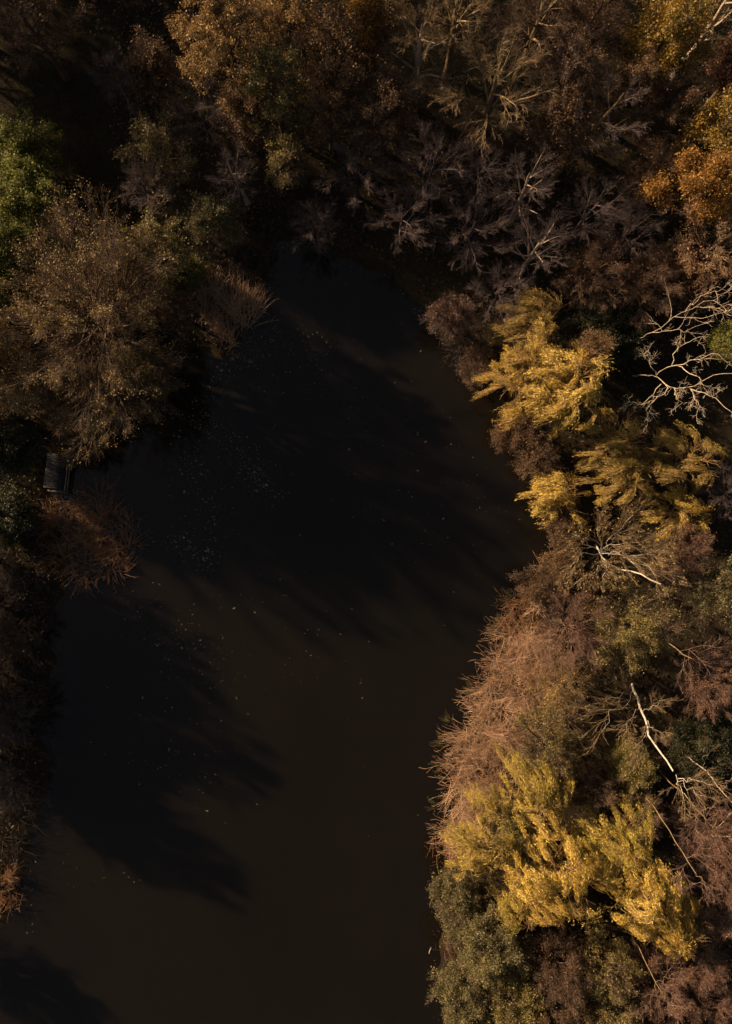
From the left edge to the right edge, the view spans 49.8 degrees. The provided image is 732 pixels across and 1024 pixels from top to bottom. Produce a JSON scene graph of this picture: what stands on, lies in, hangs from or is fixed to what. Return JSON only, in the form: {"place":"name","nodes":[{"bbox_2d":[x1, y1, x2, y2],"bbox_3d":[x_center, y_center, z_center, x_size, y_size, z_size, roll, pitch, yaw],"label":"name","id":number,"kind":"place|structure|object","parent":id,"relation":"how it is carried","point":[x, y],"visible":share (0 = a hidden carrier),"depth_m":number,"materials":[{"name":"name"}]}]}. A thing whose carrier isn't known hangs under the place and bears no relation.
{"place":"outdoors","nodes":[
{"label":"outdoors","id":0,"kind":"place"},
{"bbox_2d":[0,236,563,1023],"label":"water","id":1,"kind":"structure","parent":0,"point":[288,880],"depth_m":70.00,"materials":[{"name":"liquid"}]},
{"bbox_2d":[27,475,157,599],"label":"shrub","id":2,"kind":"object","parent":1,"relation":"in","point":[58,517],"visible":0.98,"depth_m":69.60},
{"bbox_2d":[23,242,543,1019],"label":"floating leaves","id":3,"kind":"object","parent":1,"relation":"on","point":[255,490],"visible":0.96,"depth_m":69.98,"materials":[{"name":"brown plant"}]},
{"bbox_2d":[0,0,731,1023],"bbox_3d":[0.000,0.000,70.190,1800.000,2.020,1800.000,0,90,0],"label":"ground","id":4,"kind":"structure","parent":0,"point":[650,382],"depth_m":69.32,"materials":[{"name":"brown soil"}]},
{"bbox_2d":[0,479,39,555],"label":"evergreen shrub","id":5,"kind":"object","parent":4,"relation":"on","point":[17,522],"visible":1,"depth_m":66.92,"materials":[{"name":"green plant"}]},
{"bbox_2d":[0,317,43,418],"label":"autumn tree","id":6,"kind":"object","parent":4,"relation":"on","point":[4,361],"visible":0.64,"depth_m":60.99,"materials":[{"name":"brown plant"}]},
{"bbox_2d":[0,407,54,484],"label":"evergreen shrub","id":7,"kind":"object","parent":4,"relation":"on","point":[12,462],"visible":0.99,"depth_m":64.87,"materials":[{"name":"green plant"}]},
{"bbox_2d":[0,208,58,285],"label":"evergreen shrub","id":8,"kind":"object","parent":4,"relation":"on","point":[5,256],"visible":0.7,"depth_m":65.05,"materials":[{"name":"green plant"}]},
{"bbox_2d":[0,101,64,181],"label":"evergreen shrub","id":9,"kind":"object","parent":4,"relation":"on","point":[13,140],"visible":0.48,"depth_m":65.07,"materials":[{"name":"green plant"}]},
{"bbox_2d":[0,541,66,780],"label":"reeds","id":10,"kind":"object","parent":4,"relation":"on","point":[30,645],"visible":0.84,"depth_m":69.07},
{"bbox_2d":[0,149,74,244],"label":"evergreen shrub","id":11,"kind":"object","parent":4,"relation":"on","point":[28,178],"visible":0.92,"depth_m":63.93,"materials":[{"name":"green plant"}]},
{"bbox_2d":[0,0,98,81],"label":"autumn tree","id":12,"kind":"object","parent":4,"relation":"on","point":[24,10],"visible":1,"depth_m":61.72,"materials":[{"name":"brown plant"}]},
{"bbox_2d":[26,367,112,437],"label":"bare tree","id":13,"kind":"object","parent":4,"relation":"on","point":[54,402],"visible":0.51,"depth_m":62.94,"materials":[{"name":"brown plant"}]},
{"bbox_2d":[0,177,190,466],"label":"autumn tree","id":14,"kind":"object","parent":4,"relation":"on","point":[69,351],"visible":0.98,"depth_m":59.23,"materials":[{"name":"brown plant"}]},
{"bbox_2d":[0,0,208,693],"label":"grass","id":15,"kind":"structure","parent":4,"relation":"on","point":[84,94],"depth_m":69.21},
{"bbox_2d":[87,41,144,117],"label":"bare tree","id":16,"kind":"object","parent":4,"relation":"on","point":[127,81],"visible":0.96,"depth_m":62.91,"materials":[{"name":"brown plant"}]},
{"bbox_2d":[81,340,189,436],"bbox_3d":[-18.492,-10.112,64.798,8.522,11.651,8.297,0,90,0],"label":"bare tree","id":17,"kind":"object","parent":4,"relation":"on","point":[144,360],"visible":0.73,"depth_m":62.11,"materials":[{"name":"brown plant"}]},
{"bbox_2d":[120,23,180,105],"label":"autumn tree","id":18,"kind":"object","parent":4,"relation":"on","point":[149,54],"visible":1,"depth_m":62.87,"materials":[{"name":"brown plant"}]},
{"bbox_2d":[109,205,195,291],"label":"autumn tree","id":19,"kind":"object","parent":4,"relation":"on","point":[169,238],"visible":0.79,"depth_m":61.73,"materials":[{"name":"brown plant"}]},
{"bbox_2d":[110,108,199,194],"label":"autumn tree","id":20,"kind":"object","parent":4,"relation":"on","point":[150,135],"visible":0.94,"depth_m":62.76,"materials":[{"name":"brown plant"}]},
{"bbox_2d":[162,76,235,149],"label":"bare tree","id":21,"kind":"object","parent":4,"relation":"on","point":[210,135],"visible":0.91,"depth_m":63.33,"materials":[{"name":"brown plant"}]},
{"bbox_2d":[180,189,248,252],"bbox_3d":[-12.521,-23.975,66.007,5.194,7.066,4.759,16,90,0],"label":"shrub","id":22,"kind":"object","parent":4,"relation":"on","point":[210,213],"visible":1,"depth_m":64.16,"materials":[{"name":"green plant"}]},
{"bbox_2d":[164,0,285,117],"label":"autumn tree","id":23,"kind":"object","parent":4,"relation":"on","point":[204,24],"visible":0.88,"depth_m":58.05,"materials":[{"name":"brown plant"}]},
{"bbox_2d":[183,266,276,361],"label":"shrub","id":24,"kind":"object","parent":4,"relation":"on","point":[215,325],"visible":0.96,"depth_m":68.77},
{"bbox_2d":[206,134,259,205],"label":"bare tree","id":25,"kind":"object","parent":4,"relation":"on","point":[239,185],"visible":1,"depth_m":63.14,"materials":[{"name":"brown plant"}]},
{"bbox_2d":[217,74,277,155],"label":"autumn tree","id":26,"kind":"object","parent":4,"relation":"on","point":[242,103],"visible":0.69,"depth_m":62.32,"materials":[{"name":"brown plant"}]},
{"bbox_2d":[226,24,314,138],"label":"autumn tree","id":27,"kind":"object","parent":4,"relation":"on","point":[267,61],"visible":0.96,"depth_m":59.55,"materials":[{"name":"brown plant"}]},
{"bbox_2d":[263,126,311,192],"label":"autumn tree","id":28,"kind":"object","parent":4,"relation":"on","point":[283,157],"visible":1,"depth_m":62.92,"materials":[{"name":"brown plant"}]},
{"bbox_2d":[253,0,336,64],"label":"autumn tree","id":29,"kind":"object","parent":4,"relation":"on","point":[288,15],"visible":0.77,"depth_m":60.11,"materials":[{"name":"brown plant"}]},
{"bbox_2d":[286,67,364,155],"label":"autumn tree","id":30,"kind":"object","parent":4,"relation":"on","point":[324,121],"visible":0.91,"depth_m":62.25,"materials":[{"name":"brown plant"}]},
{"bbox_2d":[286,0,381,99],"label":"oak tree","id":31,"kind":"object","parent":4,"relation":"on","point":[347,28],"visible":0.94,"depth_m":60.20,"materials":[{"name":"brown plant"}]},
{"bbox_2d":[311,121,403,213],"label":"bare tree","id":32,"kind":"object","parent":4,"relation":"on","point":[350,163],"visible":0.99,"depth_m":63.27,"materials":[{"name":"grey plant"}]},
{"bbox_2d":[0,0,731,1023],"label":"undergrowth","id":33,"kind":"object","parent":4,"relation":"on","point":[272,220],"visible":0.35,"depth_m":69.07,"materials":[{"name":"brown plant"}]},
{"bbox_2d":[337,0,397,85],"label":"oak tree","id":34,"kind":"object","parent":4,"relation":"on","point":[369,32],"visible":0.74,"depth_m":60.27,"materials":[{"name":"brown plant"}]},
{"bbox_2d":[336,61,426,160],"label":"autumn tree","id":35,"kind":"object","parent":4,"relation":"on","point":[390,95],"visible":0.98,"depth_m":61.98,"materials":[{"name":"brown plant"}]},
{"bbox_2d":[361,179,450,253],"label":"bare tree","id":36,"kind":"object","parent":4,"relation":"on","point":[395,215],"visible":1,"depth_m":63.17,"materials":[{"name":"grey plant"}]},
{"bbox_2d":[374,0,464,111],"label":"bare tree","id":37,"kind":"object","parent":4,"relation":"on","point":[417,77],"visible":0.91,"depth_m":60.11,"materials":[{"name":"brown plant"}]},
{"bbox_2d":[384,111,471,213],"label":"bare tree","id":38,"kind":"object","parent":4,"relation":"on","point":[428,183],"visible":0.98,"depth_m":62.09,"materials":[{"name":"brown plant"}]},
{"bbox_2d":[419,289,479,342],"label":"shrub","id":39,"kind":"object","parent":4,"relation":"on","point":[465,311],"visible":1,"depth_m":65.12,"materials":[{"name":"brown plant"}]},
{"bbox_2d":[420,0,493,79],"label":"bare tree","id":40,"kind":"object","parent":4,"relation":"on","point":[455,14],"visible":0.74,"depth_m":61.43,"materials":[{"name":"brown plant"}]},
{"bbox_2d":[425,862,497,944],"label":"sallow bush","id":41,"kind":"object","parent":4,"relation":"on","point":[464,891],"visible":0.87,"depth_m":65.05,"materials":[{"name":"green plant"}]},
{"bbox_2d":[415,190,509,275],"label":"bare tree","id":42,"kind":"object","parent":4,"relation":"on","point":[463,251],"visible":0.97,"depth_m":63.58,"materials":[{"name":"grey plant"}]},
{"bbox_2d":[424,945,502,1023],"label":"sallow bush","id":43,"kind":"object","parent":4,"relation":"on","point":[455,994],"visible":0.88,"depth_m":63.71,"materials":[{"name":"green plant"}]},
{"bbox_2d":[449,134,511,207],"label":"bare tree","id":44,"kind":"object","parent":4,"relation":"on","point":[477,181],"visible":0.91,"depth_m":62.41,"materials":[{"name":"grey plant"}]},
{"bbox_2d":[438,779,533,880],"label":"willow tree","id":45,"kind":"object","parent":4,"relation":"on","point":[479,855],"visible":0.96,"depth_m":62.85,"materials":[{"name":"yellow plant"}]},
{"bbox_2d":[442,899,532,994],"bbox_3d":[9.928,34.960,65.179,7.278,8.909,6.585,40,90,0],"label":"sallow bush","id":46,"kind":"object","parent":4,"relation":"on","point":[481,959],"visible":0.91,"depth_m":62.51,"materials":[{"name":"green plant"}]},
{"bbox_2d":[428,7,565,158],"bbox_3d":[9.324,-31.973,62.008,10.152,15.246,8.213,-32,90,0],"label":"bare tree","id":47,"kind":"object","parent":4,"relation":"on","point":[482,127],"visible":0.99,"depth_m":60.18,"materials":[{"name":"brown plant"}]},
{"bbox_2d":[465,259,537,325],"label":"bare tree","id":48,"kind":"object","parent":4,"relation":"on","point":[515,272],"visible":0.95,"depth_m":64.22,"materials":[{"name":"grey plant"}]},
{"bbox_2d":[425,614,591,871],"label":"reeds","id":49,"kind":"object","parent":4,"relation":"on","point":[490,754],"visible":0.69,"depth_m":68.95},
{"bbox_2d":[476,962,548,1023],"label":"sallow bush","id":50,"kind":"object","parent":4,"relation":"on","point":[523,1013],"visible":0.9,"depth_m":62.71,"materials":[{"name":"green plant"}]},
{"bbox_2d":[478,856,554,934],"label":"willow tree","id":51,"kind":"object","parent":4,"relation":"on","point":[509,908],"visible":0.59,"depth_m":61.71,"materials":[{"name":"yellow plant"}]},
{"bbox_2d":[488,140,557,231],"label":"bare tree","id":52,"kind":"object","parent":4,"relation":"on","point":[518,202],"visible":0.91,"depth_m":61.79,"materials":[{"name":"brown plant"}]},
{"bbox_2d":[469,313,585,430],"bbox_3d":[12.989,-10.065,64.346,8.244,11.301,8.168,-42,90,0],"label":"willow tree","id":53,"kind":"object","parent":4,"relation":"on","point":[519,366],"visible":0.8,"depth_m":61.84,"materials":[{"name":"yellow plant"}]},
{"bbox_2d":[486,286,568,376],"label":"willow tree","id":54,"kind":"object","parent":4,"relation":"on","point":[537,301],"visible":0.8,"depth_m":63.18,"materials":[{"name":"yellow plant"}]},
{"bbox_2d":[491,740,575,828],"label":"willow tree","id":55,"kind":"object","parent":4,"relation":"on","point":[541,790],"visible":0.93,"depth_m":62.48,"materials":[{"name":"yellow plant"}]},
{"bbox_2d":[482,0,586,81],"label":"bare tree","id":56,"kind":"object","parent":4,"relation":"on","point":[538,16],"visible":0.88,"depth_m":60.95,"materials":[{"name":"brown plant"}]},
{"bbox_2d":[492,202,577,294],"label":"bare tree","id":57,"kind":"object","parent":4,"relation":"on","point":[539,241],"visible":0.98,"depth_m":62.15,"materials":[{"name":"brown plant"}]},
{"bbox_2d":[511,429,565,482],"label":"shrub","id":58,"kind":"object","parent":4,"relation":"on","point":[553,459],"visible":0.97,"depth_m":67.09,"materials":[{"name":"brown plant"}]},
{"bbox_2d":[507,700,588,784],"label":"bare tree","id":59,"kind":"object","parent":4,"relation":"on","point":[560,734],"visible":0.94,"depth_m":64.13,"materials":[{"name":"brown plant"}]},
{"bbox_2d":[515,468,594,533],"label":"willow tree","id":60,"kind":"object","parent":4,"relation":"on","point":[549,486],"visible":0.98,"depth_m":66.63,"materials":[{"name":"yellow plant"}]},
{"bbox_2d":[501,807,613,931],"bbox_3d":[15.211,27.913,63.365,9.230,12.550,8.719,18,90,0],"label":"willow tree","id":61,"kind":"object","parent":4,"relation":"on","point":[548,884],"visible":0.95,"depth_m":60.39,"materials":[{"name":"yellow plant"}]},
{"bbox_2d":[523,644,593,718],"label":"shrub","id":62,"kind":"object","parent":4,"relation":"on","point":[555,691],"visible":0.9,"depth_m":65.97,"materials":[{"name":"green plant"}]},
{"bbox_2d":[511,18,612,129],"bbox_3d":[15.483,-33.943,62.967,6.652,13.088,7.317,24,90,0],"label":"bare tree","id":63,"kind":"object","parent":4,"relation":"on","point":[581,53],"visible":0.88,"depth_m":60.07,"materials":[{"name":"brown plant"}]},
{"bbox_2d":[521,924,603,1023],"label":"bare tree","id":64,"kind":"object","parent":4,"relation":"on","point":[573,963],"visible":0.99,"depth_m":62.50,"materials":[{"name":"brown plant"}]},
{"bbox_2d":[515,337,613,439],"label":"willow tree","id":65,"kind":"object","parent":4,"relation":"on","point":[565,400],"visible":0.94,"depth_m":59.84,"materials":[{"name":"yellow plant"}]},
{"bbox_2d":[526,79,602,180],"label":"oak tree","id":66,"kind":"object","parent":4,"relation":"on","point":[556,142],"visible":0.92,"depth_m":62.28,"materials":[{"name":"brown plant"}]},
{"bbox_2d":[531,588,631,673],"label":"bare tree","id":67,"kind":"object","parent":4,"relation":"on","point":[580,640],"visible":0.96,"depth_m":62.79,"materials":[{"name":"brown plant"}]},
{"bbox_2d":[539,0,637,69],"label":"bare tree","id":68,"kind":"object","parent":4,"relation":"on","point":[602,26],"visible":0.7,"depth_m":60.10,"materials":[{"name":"brown plant"}]},
{"bbox_2d":[559,755,625,821],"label":"bare tree","id":69,"kind":"object","parent":4,"relation":"on","point":[600,785],"visible":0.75,"depth_m":64.61,"materials":[{"name":"brown plant"}]},
{"bbox_2d":[550,226,641,310],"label":"bare tree","id":70,"kind":"object","parent":4,"relation":"on","point":[618,270],"visible":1,"depth_m":63.46,"materials":[{"name":"brown plant"}]},
{"bbox_2d":[551,171,641,249],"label":"bare tree","id":71,"kind":"object","parent":4,"relation":"on","point":[584,216],"visible":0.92,"depth_m":62.52,"materials":[{"name":"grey plant"}]},
{"bbox_2d":[547,48,650,185],"bbox_3d":[18.717,-30.930,63.056,6.730,13.252,7.404,26,90,0],"label":"bare tree","id":72,"kind":"object","parent":4,"relation":"on","point":[607,129],"visible":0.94,"depth_m":60.63,"materials":[{"name":"brown plant"}]},
{"bbox_2d":[558,292,652,367],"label":"evergreen shrub","id":73,"kind":"object","parent":4,"relation":"on","point":[590,318],"visible":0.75,"depth_m":65.70,"materials":[{"name":"green plant"}]},
{"bbox_2d":[561,968,650,1023],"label":"bare tree","id":74,"kind":"object","parent":4,"relation":"on","point":[610,1018],"visible":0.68,"depth_m":62.37,"materials":[{"name":"brown plant"}]},
{"bbox_2d":[575,918,646,1009],"bbox_3d":[19.562,36.419,64.553,5.694,10.082,6.177,0,90,0],"label":"sallow bush","id":75,"kind":"object","parent":4,"relation":"on","point":[611,972],"visible":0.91,"depth_m":62.70,"materials":[{"name":"green plant"}]},
{"bbox_2d":[571,790,655,884],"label":"willow tree","id":76,"kind":"object","parent":4,"relation":"on","point":[600,838],"visible":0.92,"depth_m":61.05,"materials":[{"name":"yellow plant"}]},
{"bbox_2d":[570,405,660,482],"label":"willow tree","id":77,"kind":"object","parent":4,"relation":"on","point":[605,447],"visible":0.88,"depth_m":63.36,"materials":[{"name":"yellow plant"}]},
{"bbox_2d":[571,427,663,508],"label":"willow tree","id":78,"kind":"object","parent":4,"relation":"on","point":[624,477],"visible":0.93,"depth_m":62.98,"materials":[{"name":"yellow plant"}]},
{"bbox_2d":[553,493,686,603],"bbox_3d":[19.211,2.755,63.344,9.453,12.786,8.495,0,90,0],"label":"birch tree","id":79,"kind":"object","parent":4,"relation":"on","point":[669,553],"visible":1,"depth_m":61.09,"materials":[{"name":"brown plant"}]},
{"bbox_2d":[588,198,670,261],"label":"bare tree","id":80,"kind":"object","parent":4,"relation":"on","point":[630,228],"visible":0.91,"depth_m":63.22,"materials":[{"name":"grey plant"}]},
{"bbox_2d":[604,735,660,795],"bbox_3d":[22.289,21.357,66.267,4.409,6.589,4.806,27,90,0],"label":"sallow bush","id":81,"kind":"object","parent":4,"relation":"on","point":[620,763],"visible":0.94,"depth_m":64.73,"materials":[{"name":"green plant"}]},
{"bbox_2d":[578,567,687,676],"bbox_3d":[20.727,8.574,63.622,8.062,12.047,8.852,0,90,0],"label":"sallow bush","id":82,"kind":"object","parent":4,"relation":"on","point":[647,632],"visible":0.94,"depth_m":61.33,"materials":[{"name":"green plant"}]},
{"bbox_2d":[582,833,686,943],"bbox_3d":[20.883,29.313,63.554,7.397,12.146,7.234,0,90,0],"label":"willow tree","id":83,"kind":"object","parent":4,"relation":"on","point":[656,882],"visible":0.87,"depth_m":59.67,"materials":[{"name":"yellow plant"}]},
{"bbox_2d":[599,43,672,134],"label":"autumn tree","id":84,"kind":"object","parent":4,"relation":"on","point":[635,64],"visible":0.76,"depth_m":61.03,"materials":[{"name":"brown plant"}]},
{"bbox_2d":[611,235,688,334],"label":"bare tree","id":85,"kind":"object","parent":4,"relation":"on","point":[662,276],"visible":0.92,"depth_m":63.57,"materials":[{"name":"brown plant"}]},
{"bbox_2d":[568,669,731,822],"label":"birch tree","id":86,"kind":"object","parent":4,"relation":"on","point":[654,742],"visible":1,"depth_m":61.53,"materials":[{"name":"brown plant"}]},
{"bbox_2d":[614,131,693,211],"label":"bare tree","id":87,"kind":"object","parent":4,"relation":"on","point":[635,170],"visible":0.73,"depth_m":62.57,"materials":[{"name":"brown plant"}]},
{"bbox_2d":[626,938,698,1021],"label":"bare tree","id":88,"kind":"object","parent":4,"relation":"on","point":[656,959],"visible":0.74,"depth_m":62.62,"materials":[{"name":"brown plant"}]},
{"bbox_2d":[618,866,709,961],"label":"willow tree","id":89,"kind":"object","parent":4,"relation":"on","point":[676,936],"visible":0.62,"depth_m":60.03,"materials":[{"name":"yellow plant"}]},
{"bbox_2d":[621,67,708,166],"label":"bare tree","id":90,"kind":"object","parent":4,"relation":"on","point":[663,123],"visible":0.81,"depth_m":61.69,"materials":[{"name":"brown plant"}]},
{"bbox_2d":[611,0,720,95],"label":"oak tree","id":91,"kind":"object","parent":4,"relation":"on","point":[676,26],"visible":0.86,"depth_m":58.99,"materials":[{"name":"yellow plant"}]},
{"bbox_2d":[628,241,727,330],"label":"bare tree","id":92,"kind":"object","parent":4,"relation":"on","point":[681,305],"visible":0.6,"depth_m":65.74,"materials":[{"name":"brown plant"}]},
{"bbox_2d":[637,483,718,557],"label":"willow tree","id":93,"kind":"object","parent":4,"relation":"on","point":[680,502],"visible":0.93,"depth_m":64.15,"materials":[{"name":"yellow plant"}]},
{"bbox_2d":[643,519,717,593],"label":"bare tree","id":94,"kind":"object","parent":4,"relation":"on","point":[695,541],"visible":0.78,"depth_m":62.18,"materials":[{"name":"brown plant"}]},
{"bbox_2d":[638,139,731,231],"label":"oak tree","id":95,"kind":"object","parent":4,"relation":"on","point":[718,170],"visible":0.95,"depth_m":59.24,"materials":[{"name":"brown plant"}]},
{"bbox_2d":[643,420,730,497],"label":"willow tree","id":96,"kind":"object","parent":4,"relation":"on","point":[677,473],"visible":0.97,"depth_m":62.52,"materials":[{"name":"yellow plant"}]},
{"bbox_2d":[653,632,731,723],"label":"bare tree","id":97,"kind":"object","parent":4,"relation":"on","point":[723,692],"visible":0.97,"depth_m":62.75,"materials":[{"name":"brown plant"}]},
{"bbox_2d":[663,705,731,786],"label":"evergreen shrub","id":98,"kind":"object","parent":4,"relation":"on","point":[686,732],"visible":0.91,"depth_m":65.69,"materials":[{"name":"green plant"}]},
{"bbox_2d":[664,789,731,879],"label":"bare tree","id":99,"kind":"object","parent":4,"relation":"on","point":[720,830],"visible":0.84,"depth_m":62.95,"materials":[{"name":"brown plant"}]},
{"bbox_2d":[667,188,731,297],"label":"autumn tree","id":100,"kind":"object","parent":4,"relation":"on","point":[714,259],"visible":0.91,"depth_m":61.89,"materials":[{"name":"brown plant"}]},
{"bbox_2d":[668,921,731,999],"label":"bare tree","id":101,"kind":"object","parent":4,"relation":"on","point":[717,970],"visible":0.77,"depth_m":62.40,"materials":[{"name":"brown plant"}]},
{"bbox_2d":[670,966,731,1023],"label":"bare tree","id":102,"kind":"object","parent":4,"relation":"on","point":[720,1018],"visible":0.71,"depth_m":62.87,"materials":[{"name":"brown plant"}]},
{"bbox_2d":[671,82,731,180],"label":"oak tree","id":103,"kind":"object","parent":4,"relation":"on","point":[703,125],"visible":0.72,"depth_m":60.12,"materials":[{"name":"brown plant"}]},
{"bbox_2d":[674,551,731,640],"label":"sallow bush","id":104,"kind":"object","parent":4,"relation":"on","point":[722,595],"visible":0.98,"depth_m":61.03,"materials":[{"name":"green plant"}]},
{"bbox_2d":[680,866,731,938],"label":"bare tree","id":105,"kind":"object","parent":4,"relation":"on","point":[725,917],"visible":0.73,"depth_m":62.70,"materials":[{"name":"brown plant"}]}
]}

